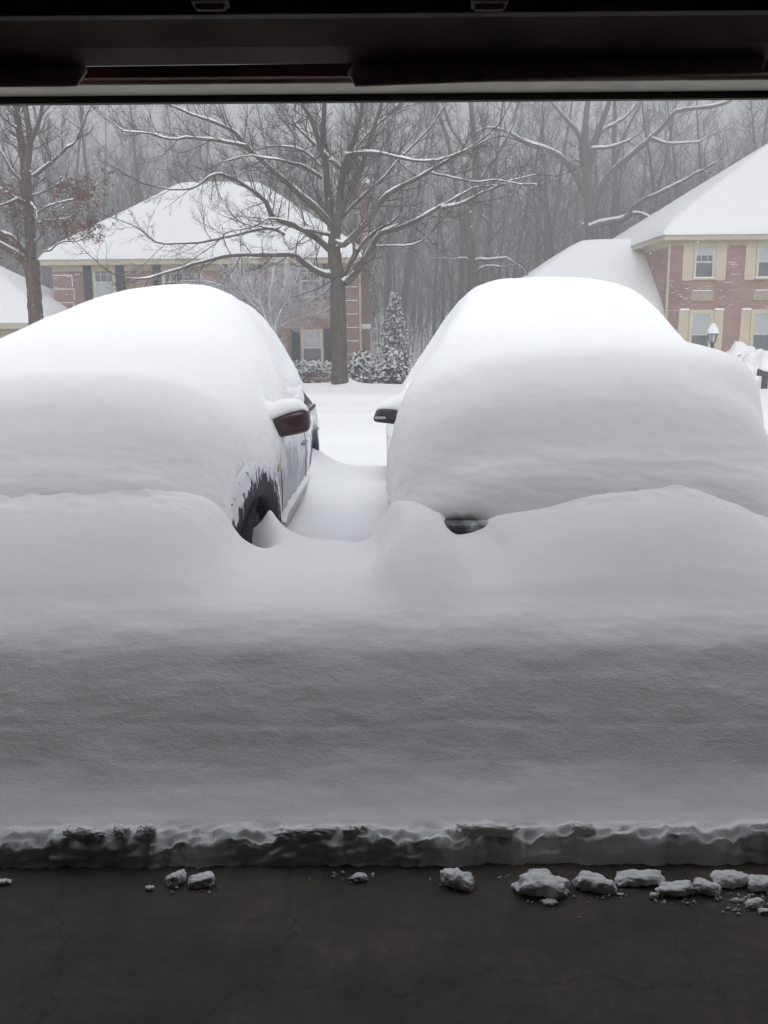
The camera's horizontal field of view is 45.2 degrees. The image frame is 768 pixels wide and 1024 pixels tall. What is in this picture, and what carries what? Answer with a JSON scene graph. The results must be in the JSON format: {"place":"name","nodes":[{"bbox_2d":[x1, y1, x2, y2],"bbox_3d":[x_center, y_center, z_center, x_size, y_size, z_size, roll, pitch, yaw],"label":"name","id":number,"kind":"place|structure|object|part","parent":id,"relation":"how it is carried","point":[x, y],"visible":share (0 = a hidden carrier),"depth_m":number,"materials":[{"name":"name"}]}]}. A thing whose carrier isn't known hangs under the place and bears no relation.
{"place":"outdoors","nodes":[
{"label":"outdoors","id":0,"kind":"place"},
{"bbox_2d":[0,302,767,868],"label":"snow ground","id":1,"kind":"structure","parent":0,"point":[198,680],"depth_m":3.17,"materials":[{"name":"white snow"}]},
{"bbox_2d":[0,105,123,325],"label":"oak tree","id":2,"kind":"object","parent":1,"relation":"on","point":[29,262],"visible":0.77,"depth_m":23.65,"materials":[{"name":"grey plant"}]},
{"bbox_2d":[0,105,129,241],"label":"bare tree","id":3,"kind":"object","parent":1,"relation":"on","point":[50,195],"visible":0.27,"depth_m":58.99,"materials":[{"name":"plant"}]},
{"bbox_2d":[62,825,106,840],"bbox_3d":[-0.898,0.964,2.775,0.131,0.035,0.050,4,-1,5],"label":"snow crust","id":4,"kind":"object","parent":1,"relation":"on","point":[82,832],"visible":1,"depth_m":2.76,"materials":[{"name":"white snow"}]},
{"bbox_2d":[65,105,131,229],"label":"bare tree","id":5,"kind":"object","parent":1,"relation":"on","point":[104,190],"visible":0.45,"depth_m":64.35,"materials":[{"name":"plant"}]},
{"bbox_2d":[65,105,136,221],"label":"bare tree","id":6,"kind":"object","parent":1,"relation":"on","point":[84,152],"visible":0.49,"depth_m":51.00,"materials":[{"name":"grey plant"}]},
{"bbox_2d":[89,141,148,217],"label":"bare tree","id":7,"kind":"object","parent":1,"relation":"on","point":[121,189],"visible":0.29,"depth_m":55.42,"materials":[{"name":"plant"}]},
{"bbox_2d":[113,824,131,839],"bbox_3d":[-0.788,0.961,2.773,0.062,0.040,0.047,3,-1,2],"label":"snow crust","id":8,"kind":"object","parent":1,"relation":"on","point":[121,832],"visible":1,"depth_m":2.76,"materials":[{"name":"white snow"}]},
{"bbox_2d":[87,105,172,219],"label":"bare tree","id":9,"kind":"object","parent":1,"relation":"on","point":[140,194],"visible":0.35,"depth_m":54.05,"materials":[{"name":"grey plant"}]},
{"bbox_2d":[133,823,157,839],"bbox_3d":[-0.715,0.959,2.773,0.074,0.043,0.049,-2,-1,5],"label":"snow crust","id":10,"kind":"object","parent":1,"relation":"on","point":[147,831],"visible":1,"depth_m":2.76,"materials":[{"name":"white snow"}]},
{"bbox_2d":[0,284,318,543],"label":"parked car","id":11,"kind":"object","parent":1,"relation":"on","point":[198,389],"visible":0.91,"depth_m":4.78,"materials":[{"name":"silver metal"}]},
{"bbox_3d":[-0.698,-0.959,7.138,0.177,0.332,0.890,0,11,1],"label":"side window","id":12,"kind":"part","parent":11,"relation":"part of","materials":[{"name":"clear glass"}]},
{"bbox_2d":[150,105,208,184],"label":"bare tree","id":13,"kind":"object","parent":1,"relation":"on","point":[176,153],"visible":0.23,"depth_m":62.87,"materials":[{"name":"grey plant"}]},
{"bbox_2d":[149,115,209,187],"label":"bare tree","id":14,"kind":"object","parent":1,"relation":"on","point":[164,140],"visible":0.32,"depth_m":63.43,"materials":[{"name":"grey plant"}]},
{"bbox_2d":[0,178,370,380],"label":"brick house","id":15,"kind":"structure","parent":1,"relation":"on","point":[92,277],"depth_m":38.90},
{"bbox_2d":[91,265,116,298],"bbox_3d":[-11.783,-9.690,38.803,1.048,1.491,0.120,0,11,0],"label":"window","id":16,"kind":"structure","parent":15,"relation":"in","point":[99,278],"depth_m":38.82,"materials":[{"name":"white glass"}]},
{"bbox_2d":[161,265,184,284],"bbox_3d":[-8.860,-9.713,38.803,1.049,1.491,0.120,0,11,0],"label":"window","id":17,"kind":"structure","parent":15,"relation":"in","point":[164,277],"depth_m":38.79,"materials":[{"name":"grey glass"}]},
{"bbox_2d":[230,264,253,298],"bbox_3d":[-5.995,-9.735,38.803,1.049,1.491,0.120,0,11,0],"label":"window","id":18,"kind":"structure","parent":15,"relation":"in","point":[232,274],"depth_m":38.78,"materials":[{"name":"grey glass"}]},
{"bbox_2d":[298,264,322,298],"bbox_3d":[-3.090,-9.758,38.803,1.049,1.491,0.120,0,11,0],"label":"window","id":19,"kind":"structure","parent":15,"relation":"in","point":[315,277],"depth_m":38.82,"materials":[{"name":"grey glass"}]},
{"bbox_2d":[300,329,323,362],"bbox_3d":[-3.069,-7.030,39.334,1.049,1.520,0.120,0,11,0],"label":"window","id":20,"kind":"structure","parent":15,"relation":"in","point":[312,348],"depth_m":39.33,"materials":[{"name":"white glass"}]},
{"bbox_2d":[196,108,245,181],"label":"bare tree","id":21,"kind":"object","parent":1,"relation":"on","point":[224,178],"visible":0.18,"depth_m":52.55,"materials":[{"name":"plant"}]},
{"bbox_2d":[156,241,349,371],"bbox_3d":[-4.630,-7.276,33.833,7.338,5.642,3.926,-3,11,-11],"label":"ornamental tree","id":22,"kind":"object","parent":1,"relation":"on","point":[251,299],"visible":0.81,"depth_m":33.44,"materials":[{"name":"grey plant"}]},
{"bbox_2d":[245,140,291,199],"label":"bare tree","id":23,"kind":"object","parent":1,"relation":"on","point":[274,166],"visible":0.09,"depth_m":64.54,"materials":[{"name":"plant"}]},
{"bbox_2d":[239,104,352,227],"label":"bare tree","id":24,"kind":"object","parent":1,"relation":"on","point":[267,152],"visible":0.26,"depth_m":53.13,"materials":[{"name":"plant"}]},
{"bbox_2d":[272,825,335,837],"bbox_3d":[-0.240,0.961,2.775,0.193,0.027,0.045,-3,-1,-3],"label":"snow crust","id":25,"kind":"object","parent":1,"relation":"on","point":[311,831],"visible":1,"depth_m":2.76,"materials":[{"name":"white snow"}]},
{"bbox_2d":[293,359,331,382],"bbox_3d":[-3.637,-5.343,35.627,4.306,1.100,1.446,0,11,0],"label":"clipped hedge","id":26,"kind":"object","parent":1,"relation":"on","point":[315,367],"visible":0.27,"depth_m":35.20,"materials":[{"name":"grey plant"}]},
{"bbox_2d":[0,215,630,362],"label":"undergrowth","id":27,"kind":"object","parent":1,"relation":"on","point":[409,303],"visible":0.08,"depth_m":65.32,"materials":[{"name":"plant"}]},
{"bbox_2d":[54,102,581,384],"bbox_3d":[-0.827,-8.640,24.291,13.373,11.042,8.569,0,11,0],"label":"street tree","id":28,"kind":"object","parent":1,"relation":"on","point":[340,279],"visible":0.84,"depth_m":23.81,"materials":[{"name":"grey plant"}]},
{"bbox_2d":[261,103,423,291],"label":"bare tree","id":29,"kind":"object","parent":1,"relation":"on","point":[355,216],"visible":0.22,"depth_m":53.62,"materials":[{"name":"grey plant"}]},
{"bbox_2d":[342,824,368,837],"bbox_3d":[-0.086,0.957,2.773,0.082,0.035,0.042,-3,-1,0],"label":"snow crust","id":30,"kind":"object","parent":1,"relation":"on","point":[353,830],"visible":1,"depth_m":2.76,"materials":[{"name":"white snow"}]},
{"bbox_2d":[347,348,379,383],"bbox_3d":[-0.875,-5.195,33.548,1.602,1.556,1.472,-9,14,-36],"label":"rhododendron","id":31,"kind":"object","parent":1,"relation":"on","point":[362,368],"visible":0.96,"depth_m":33.27,"materials":[{"name":"grey plant"}]},
{"bbox_2d":[320,103,436,355],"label":"bare tree","id":32,"kind":"object","parent":1,"relation":"on","point":[389,286],"visible":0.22,"depth_m":60.01,"materials":[{"name":"grey plant"}]},
{"bbox_2d":[0,0,767,105],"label":"garage","id":33,"kind":"structure","parent":1,"relation":"on","point":[112,52],"depth_m":2.05,"materials":[{"name":"metal"}]},
{"bbox_2d":[0,0,767,86],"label":"door","id":34,"kind":"structure","parent":33,"relation":"in","point":[44,43],"depth_m":2.01,"materials":[{"name":"brown metal"}]},
{"bbox_2d":[0,100,767,343],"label":"woods","id":35,"kind":"object","parent":1,"relation":"on","point":[577,218],"visible":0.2,"depth_m":70.16,"materials":[{"name":"grey plant"}]},
{"bbox_2d":[335,102,450,352],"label":"bare tree","id":36,"kind":"object","parent":1,"relation":"on","point":[406,270],"visible":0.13,"depth_m":61.14,"materials":[{"name":"grey plant"}]},
{"bbox_2d":[376,345,411,383],"bbox_3d":[0.510,-5.185,33.226,1.648,1.634,1.361,-5,12,-22],"label":"rhododendron","id":37,"kind":"object","parent":1,"relation":"on","point":[391,370],"visible":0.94,"depth_m":32.88,"materials":[{"name":"grey plant"}]},
{"bbox_2d":[375,292,417,383],"bbox_3d":[0.383,-6.742,35.847,1.862,3.582,2.117,0,11,0],"label":"spruce tree","id":38,"kind":"object","parent":1,"relation":"on","point":[393,327],"visible":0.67,"depth_m":35.67,"materials":[{"name":"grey plant"}]},
{"bbox_2d":[370,129,481,338],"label":"bare tree","id":39,"kind":"object","parent":1,"relation":"on","point":[434,286],"visible":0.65,"depth_m":61.26,"materials":[{"name":"grey plant"}]},
{"bbox_2d":[408,102,483,302],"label":"bare tree","id":40,"kind":"object","parent":1,"relation":"on","point":[461,263],"visible":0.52,"depth_m":47.95,"materials":[{"name":"grey plant"}]},
{"bbox_2d":[421,149,501,313],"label":"bare tree","id":41,"kind":"object","parent":1,"relation":"on","point":[442,266],"visible":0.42,"depth_m":63.64,"materials":[{"name":"grey plant"}]},
{"bbox_2d":[415,102,549,291],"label":"bare tree","id":42,"kind":"object","parent":1,"relation":"on","point":[472,259],"visible":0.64,"depth_m":41.98,"materials":[{"name":"grey plant"}]},
{"bbox_2d":[454,822,519,836],"bbox_3d":[0.303,0.953,2.774,0.215,0.038,0.049,1,-1,1],"label":"snow crust","id":43,"kind":"object","parent":1,"relation":"on","point":[487,829],"visible":1,"depth_m":2.76,"materials":[{"name":"white snow"}]},
{"bbox_2d":[413,101,574,277],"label":"bare tree","id":44,"kind":"object","parent":1,"relation":"on","point":[524,224],"visible":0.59,"depth_m":54.85,"materials":[{"name":"plant"}]},
{"bbox_2d":[417,102,580,293],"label":"bare tree","id":45,"kind":"object","parent":1,"relation":"on","point":[484,278],"visible":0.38,"depth_m":56.29,"materials":[{"name":"grey plant"}]},
{"bbox_2d":[492,102,583,274],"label":"bare tree","id":46,"kind":"object","parent":1,"relation":"on","point":[535,210],"visible":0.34,"depth_m":62.59,"materials":[{"name":"plant"}]},
{"bbox_2d":[462,101,616,267],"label":"bare tree","id":47,"kind":"object","parent":1,"relation":"on","point":[538,209],"visible":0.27,"depth_m":59.78,"materials":[{"name":"grey plant"}]},
{"bbox_2d":[503,102,579,276],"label":"bare tree","id":48,"kind":"object","parent":1,"relation":"on","point":[551,244],"visible":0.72,"depth_m":54.19,"materials":[{"name":"grey plant"}]},
{"bbox_2d":[373,277,767,534],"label":"parked car","id":49,"kind":"object","parent":1,"relation":"on","point":[521,394],"visible":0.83,"depth_m":4.40,"materials":[{"name":"paint"}]},
{"bbox_2d":[570,821,595,835],"bbox_3d":[0.597,0.952,2.775,0.077,0.035,0.047,1,-1,5],"label":"snow crust","id":50,"kind":"object","parent":1,"relation":"on","point":[584,828],"visible":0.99,"depth_m":2.76,"materials":[{"name":"white snow"}]},
{"bbox_2d":[528,101,646,272],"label":"bare tree","id":51,"kind":"object","parent":1,"relation":"on","point":[597,210],"visible":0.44,"depth_m":53.52,"materials":[{"name":"grey plant"}]},
{"bbox_2d":[470,100,745,239],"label":"bare tree","id":52,"kind":"object","parent":1,"relation":"on","point":[584,183],"visible":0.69,"depth_m":48.75,"materials":[{"name":"grey plant"}]},
{"bbox_2d":[579,101,648,238],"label":"bare tree","id":53,"kind":"object","parent":1,"relation":"on","point":[623,152],"visible":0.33,"depth_m":63.44,"materials":[{"name":"plant"}]},
{"bbox_2d":[589,101,647,238],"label":"bare tree","id":54,"kind":"object","parent":1,"relation":"on","point":[614,129],"visible":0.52,"depth_m":58.76,"materials":[{"name":"grey plant"}]},
{"bbox_2d":[527,100,718,238],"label":"bare tree","id":55,"kind":"object","parent":1,"relation":"on","point":[655,205],"visible":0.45,"depth_m":56.58,"materials":[{"name":"grey plant"}]},
{"bbox_2d":[523,144,767,351],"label":"brick house","id":56,"kind":"structure","parent":1,"relation":"on","point":[719,251],"depth_m":36.22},
{"bbox_2d":[687,310,713,346],"bbox_3d":[12.455,-7.033,36.301,1.026,1.825,0.120,0,11,0],"label":"window","id":57,"kind":"structure","parent":56,"relation":"in","point":[700,321],"depth_m":36.26,"materials":[{"name":"grey glass"}]},
{"bbox_2d":[692,243,716,279],"bbox_3d":[12.445,-9.725,35.777,0.932,1.379,0.120,0,11,0],"label":"window","id":58,"kind":"structure","parent":56,"relation":"in","point":[704,259],"depth_m":35.79,"materials":[{"name":"white glass"}]},
{"bbox_2d":[749,309,767,350],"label":"window","id":59,"kind":"structure","parent":56,"relation":"in","point":[758,335],"depth_m":36.29,"materials":[{"name":"grey glass"}]},
{"bbox_2d":[754,243,767,278],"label":"window","id":60,"kind":"structure","parent":56,"relation":"in","point":[761,267],"depth_m":35.79,"materials":[{"name":"white glass"}]},
{"bbox_2d":[581,100,712,214],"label":"bare tree","id":61,"kind":"object","parent":1,"relation":"on","point":[652,184],"visible":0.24,"depth_m":59.53,"materials":[{"name":"grey plant"}]},
{"bbox_2d":[656,139,703,206],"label":"bare tree","id":62,"kind":"object","parent":1,"relation":"on","point":[676,192],"visible":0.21,"depth_m":58.97,"materials":[{"name":"grey plant"}]},
{"bbox_2d":[646,100,763,214],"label":"bare tree","id":63,"kind":"object","parent":1,"relation":"on","point":[700,155],"visible":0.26,"depth_m":60.25,"materials":[{"name":"plant"}]},
{"bbox_2d":[707,323,718,347],"bbox_3d":[10.170,-4.739,28.637,0.370,2.221,0.370,0,11,0],"label":"lamp post","id":64,"kind":"object","parent":1,"relation":"on","point":[713,328],"visible":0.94,"depth_m":28.40,"materials":[{"name":"grey"}]},
{"bbox_2d":[726,341,755,359],"bbox_3d":[11.691,-4.781,30.707,1.566,1.808,1.288,0,11,0],"label":"buried bush","id":65,"kind":"object","parent":1,"relation":"on","point":[737,349],"visible":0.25,"depth_m":30.33,"materials":[{"name":"white plant"}]},
{"bbox_2d":[719,100,767,158],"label":"bare tree","id":66,"kind":"object","parent":1,"relation":"on","point":[752,117],"visible":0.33,"depth_m":58.39,"materials":[{"name":"grey plant"}]},
{"bbox_2d":[730,100,767,161],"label":"bare tree","id":67,"kind":"object","parent":1,"relation":"on","point":[765,132],"visible":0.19,"depth_m":53.65,"materials":[{"name":"grey plant"}]},
{"bbox_2d":[744,362,759,382],"bbox_3d":[11.148,-4.267,28.706,1.135,0.848,1.059,0,11,0],"label":"buried bush","id":68,"kind":"object","parent":1,"relation":"on","point":[753,369],"visible":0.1,"depth_m":28.37,"materials":[{"name":"white plant"}]},
{"bbox_2d":[742,349,767,387],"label":"buried bush","id":69,"kind":"object","parent":1,"relation":"on","point":[755,358],"visible":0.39,"depth_m":29.36,"materials":[{"name":"white plant"}]},
{"bbox_2d":[756,358,767,388],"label":"letterbox","id":70,"kind":"object","parent":1,"relation":"on","point":[762,370],"visible":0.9,"depth_m":25.66,"materials":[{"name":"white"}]},
{"bbox_2d":[0,862,767,1023],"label":"garage floor","id":71,"kind":"structure","parent":0,"point":[255,944],"depth_m":2.38,"materials":[{"name":"concrete"}]},
{"bbox_2d":[0,878,11,885],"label":"snow chunk","id":72,"kind":"object","parent":71,"relation":"on","point":[5,881],"visible":1,"depth_m":2.67,"materials":[{"name":"white snow"}]},
{"bbox_2d":[145,885,154,890],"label":"snow chunk","id":73,"kind":"object","parent":71,"relation":"on","point":[149,888],"visible":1,"depth_m":2.63,"materials":[{"name":"white snow"}]},
{"bbox_2d":[165,869,186,887],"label":"snow chunk","id":74,"kind":"object","parent":71,"relation":"on","point":[175,879],"visible":1,"depth_m":2.65,"materials":[{"name":"white snow"}]},
{"bbox_2d":[187,871,214,888],"bbox_3d":[-0.528,1.061,2.661,0.080,0.030,0.052,-5,8,-7],"label":"snow chunk","id":75,"kind":"object","parent":71,"relation":"on","point":[206,879],"visible":1,"depth_m":2.64,"materials":[{"name":"white snow"}]},
{"bbox_2d":[351,872,367,882],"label":"snow chunk","id":76,"kind":"object","parent":71,"relation":"on","point":[359,877],"visible":1,"depth_m":2.67,"materials":[{"name":"white snow"}]},
{"bbox_2d":[440,867,473,891],"bbox_3d":[0.210,1.050,2.645,0.105,0.048,0.062,17,18,25],"label":"snow chunk","id":77,"kind":"object","parent":71,"relation":"on","point":[456,878],"visible":1,"depth_m":2.63,"materials":[{"name":"white snow"}]},
{"bbox_2d":[171,870,767,917],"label":"snow crumbs","id":78,"kind":"object","parent":71,"relation":"on","point":[603,897],"visible":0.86,"depth_m":2.57,"materials":[{"name":"white snow"}]},
{"bbox_2d":[528,868,551,874],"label":"snow chunk","id":79,"kind":"object","parent":71,"relation":"on","point":[543,870],"visible":0.3,"depth_m":2.68,"materials":[{"name":"white snow"}]},
{"bbox_2d":[511,871,570,898],"bbox_3d":[0.444,1.054,2.608,0.168,0.049,0.088,3,10,5],"label":"snow chunk","id":80,"kind":"object","parent":71,"relation":"on","point":[538,884],"visible":1,"depth_m":2.59,"materials":[{"name":"white snow"}]},
{"bbox_2d":[542,898,557,905],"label":"snow chunk","id":81,"kind":"object","parent":71,"relation":"on","point":[550,902],"visible":1,"depth_m":2.55,"materials":[{"name":"white snow"}]},
{"bbox_2d":[572,870,617,894],"bbox_3d":[0.601,1.054,2.628,0.128,0.039,0.070,5,12,9],"label":"snow chunk","id":82,"kind":"object","parent":71,"relation":"on","point":[584,880],"visible":1,"depth_m":2.61,"materials":[{"name":"white snow"}]},
{"bbox_2d":[614,869,665,886],"bbox_3d":[0.736,1.052,2.658,0.150,0.030,0.069,-3,6,-4],"label":"snow chunk","id":83,"kind":"object","parent":71,"relation":"on","point":[635,877],"visible":0.97,"depth_m":2.64,"materials":[{"name":"white snow"}]},
{"bbox_2d":[649,892,658,899],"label":"snow chunk","id":84,"kind":"object","parent":71,"relation":"on","point":[653,895],"visible":1,"depth_m":2.58,"materials":[{"name":"white snow"}]},
{"bbox_2d":[655,880,694,896],"bbox_3d":[0.819,1.063,2.601,0.114,0.030,0.056,-2,10,-3],"label":"snow chunk","id":85,"kind":"object","parent":71,"relation":"on","point":[681,888],"visible":1,"depth_m":2.59,"materials":[{"name":"white snow"}]},
{"bbox_2d":[693,877,721,896],"bbox_3d":[0.915,1.059,2.606,0.085,0.033,0.056,7,8,11],"label":"snow chunk","id":86,"kind":"object","parent":71,"relation":"on","point":[705,886],"visible":1,"depth_m":2.59,"materials":[{"name":"white snow"}]},
{"bbox_2d":[709,870,748,888],"bbox_3d":[0.996,1.051,2.643,0.121,0.033,0.063,0,10,0],"label":"snow chunk","id":87,"kind":"object","parent":71,"relation":"on","point":[730,879],"visible":0.94,"depth_m":2.63,"materials":[{"name":"white snow"}]},
{"bbox_2d":[731,898,739,902],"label":"snow chunk","id":88,"kind":"object","parent":71,"relation":"on","point":[735,900],"visible":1,"depth_m":2.56,"materials":[{"name":"white snow"}]},
{"bbox_2d":[745,897,764,908],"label":"snow chunk","id":89,"kind":"object","parent":71,"relation":"on","point":[756,902],"visible":1,"depth_m":2.53,"materials":[{"name":"white snow"}]},
{"bbox_2d":[746,874,767,891],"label":"snow chunk","id":90,"kind":"object","parent":71,"relation":"on","point":[754,883],"visible":1,"depth_m":2.61,"materials":[{"name":"white snow"}]},
{"bbox_2d":[757,908,767,914],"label":"snow chunk","id":91,"kind":"object","parent":71,"relation":"on","point":[763,911],"visible":1,"depth_m":2.50,"materials":[{"name":"white snow"}]},
{"bbox_2d":[0,101,767,418],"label":"snowfall","id":92,"kind":"object","parent":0,"point":[393,202],"visible":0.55,"depth_m":10.25,"materials":[{"name":"white"}]},
{"bbox_2d":[0,100,767,302],"label":"sky","id":93,"kind":"structure","parent":0,"point":[232,109],"materials":[{"name":"grey"}]}
]}

